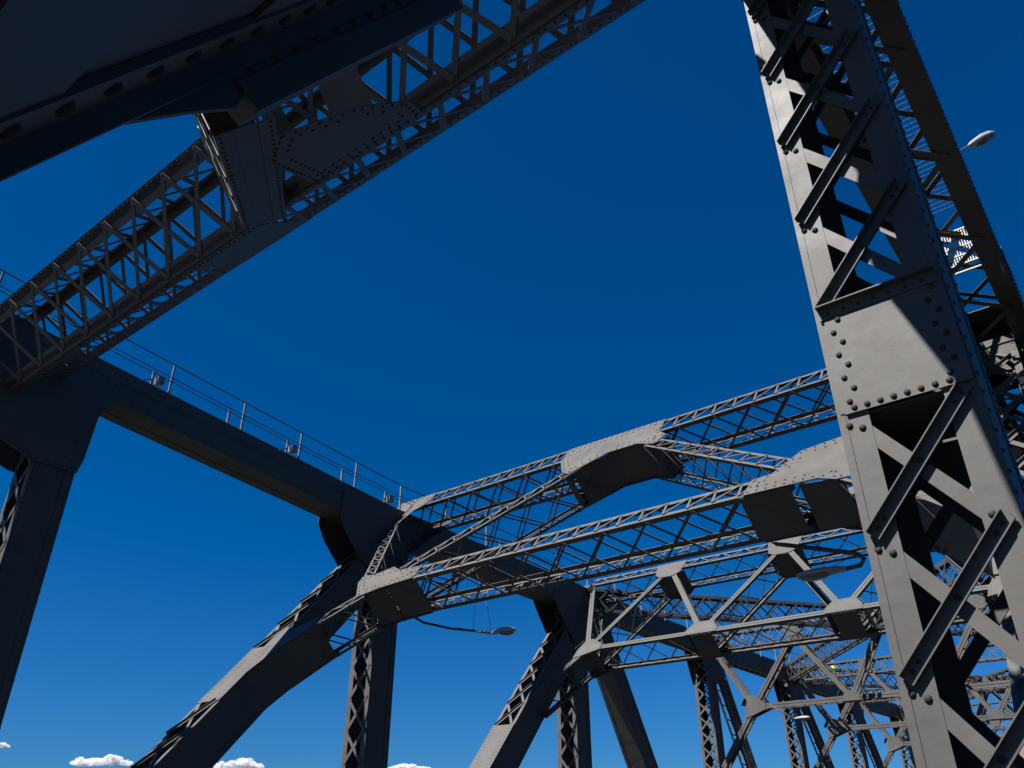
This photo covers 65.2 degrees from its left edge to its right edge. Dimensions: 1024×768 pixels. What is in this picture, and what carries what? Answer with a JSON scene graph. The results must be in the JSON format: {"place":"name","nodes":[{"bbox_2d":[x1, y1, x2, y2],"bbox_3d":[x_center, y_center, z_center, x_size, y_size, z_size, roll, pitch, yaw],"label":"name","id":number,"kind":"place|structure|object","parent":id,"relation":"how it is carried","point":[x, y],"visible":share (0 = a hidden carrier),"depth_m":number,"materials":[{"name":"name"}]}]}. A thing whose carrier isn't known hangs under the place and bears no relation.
{"place":"outdoors","nodes":[
{"label":"outdoors","id":0,"kind":"place"},
{"bbox_2d":[0,0,1023,767],"label":"sky","id":1,"kind":"structure","parent":0,"point":[606,246],"materials":[{"name":"blue"}]},
{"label":"road","id":2,"kind":"structure","parent":0,"visible":0},
{"bbox_2d":[0,0,1023,767],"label":"truss bridge","id":3,"kind":"structure","parent":2,"relation":"on","point":[924,370],"depth_m":14.38,"materials":[{"name":"grey paint"}]},
{"bbox_2d":[141,371,165,386],"bbox_3d":[-10.082,-0.147,22.442,0.220,0.500,0.640,-22,-36,33],"label":"floodlight","id":4,"kind":"object","parent":3,"relation":"attached to","point":[159,381],"visible":1,"depth_m":22.50,"materials":[{"name":"metal"}]},
{"bbox_2d":[226,410,230,424],"bbox_3d":[-8.530,1.012,24.038,0.120,0.500,0.120,-22,-36,33],"label":"stanchion","id":5,"kind":"object","parent":3,"relation":"on","point":[228,416],"visible":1,"depth_m":24.02,"materials":[{"name":"metal"}]},
{"bbox_2d":[279,440,297,453],"bbox_3d":[-7.149,2.025,25.432,0.220,0.500,0.640,-22,-36,33],"label":"floodlight","id":6,"kind":"object","parent":3,"relation":"attached to","point":[291,449],"visible":1,"depth_m":25.49,"materials":[{"name":"metal"}]},
{"bbox_2d":[340,469,343,482],"bbox_3d":[-5.722,3.091,26.901,0.120,0.500,0.120,-22,-36,33],"label":"stanchion","id":7,"kind":"object","parent":3,"relation":"on","point":[341,477],"visible":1,"depth_m":26.88,"materials":[{"name":"metal"}]},
{"bbox_2d":[380,491,393,503],"bbox_3d":[-4.466,4.012,28.168,0.220,0.500,0.640,-22,-36,33],"label":"floodlight","id":8,"kind":"object","parent":3,"relation":"attached to","point":[389,499],"visible":1,"depth_m":28.23,"materials":[{"name":"metal"}]},
{"bbox_2d":[0,268,898,705],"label":"handrail","id":9,"kind":"object","parent":3,"relation":"attached to","point":[320,442],"visible":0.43,"depth_m":25.89,"materials":[{"name":"metal"}]},
{"bbox_2d":[414,576,515,635],"bbox_3d":[-1.565,6.349,22.819,4.165,2.107,0.314,-22,-36,33],"label":"street lamp","id":10,"kind":"object","parent":3,"relation":"attached to","point":[506,631],"visible":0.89,"depth_m":21.96,"materials":[{"name":"grey metal"}]},
{"bbox_2d":[768,703,809,720],"bbox_3d":[13.784,16.328,39.880,2.041,0.958,0.300,-22,-36,33],"label":"street lamp","id":11,"kind":"object","parent":3,"relation":"attached to","point":[804,718],"visible":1,"depth_m":39.40,"materials":[{"name":"white metal"}]},
{"bbox_2d":[771,534,866,581],"bbox_3d":[6.627,2.874,17.303,2.897,2.706,0.610,-22,-36,33],"label":"street lamp","id":12,"kind":"object","parent":3,"relation":"attached to","point":[817,574],"visible":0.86,"depth_m":16.67,"materials":[{"name":"grey metal"}]},
{"bbox_2d":[807,4,950,213],"bbox_3d":[6.194,-5.135,13.636,1.152,0.004,8.302,-22,-36,33],"label":"safety mesh","id":13,"kind":"object","parent":3,"relation":"attached to","point":[903,126],"visible":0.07,"depth_m":14.53,"materials":[{"name":"grey metal"}]},
{"bbox_2d":[941,227,1005,275],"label":"maintenance platform","id":14,"kind":"structure","parent":3,"relation":"attached to","point":[968,268],"depth_m":15.74,"materials":[{"name":"metal"}]},
{"bbox_2d":[960,131,994,150],"bbox_3d":[8.932,-4.676,15.338,0.760,0.496,0.313,6,-30,-10],"label":"street lamp","id":15,"kind":"object","parent":3,"relation":"attached to","point":[983,139],"visible":0.96,"depth_m":15.25,"materials":[{"name":"white metal"}]}
]}

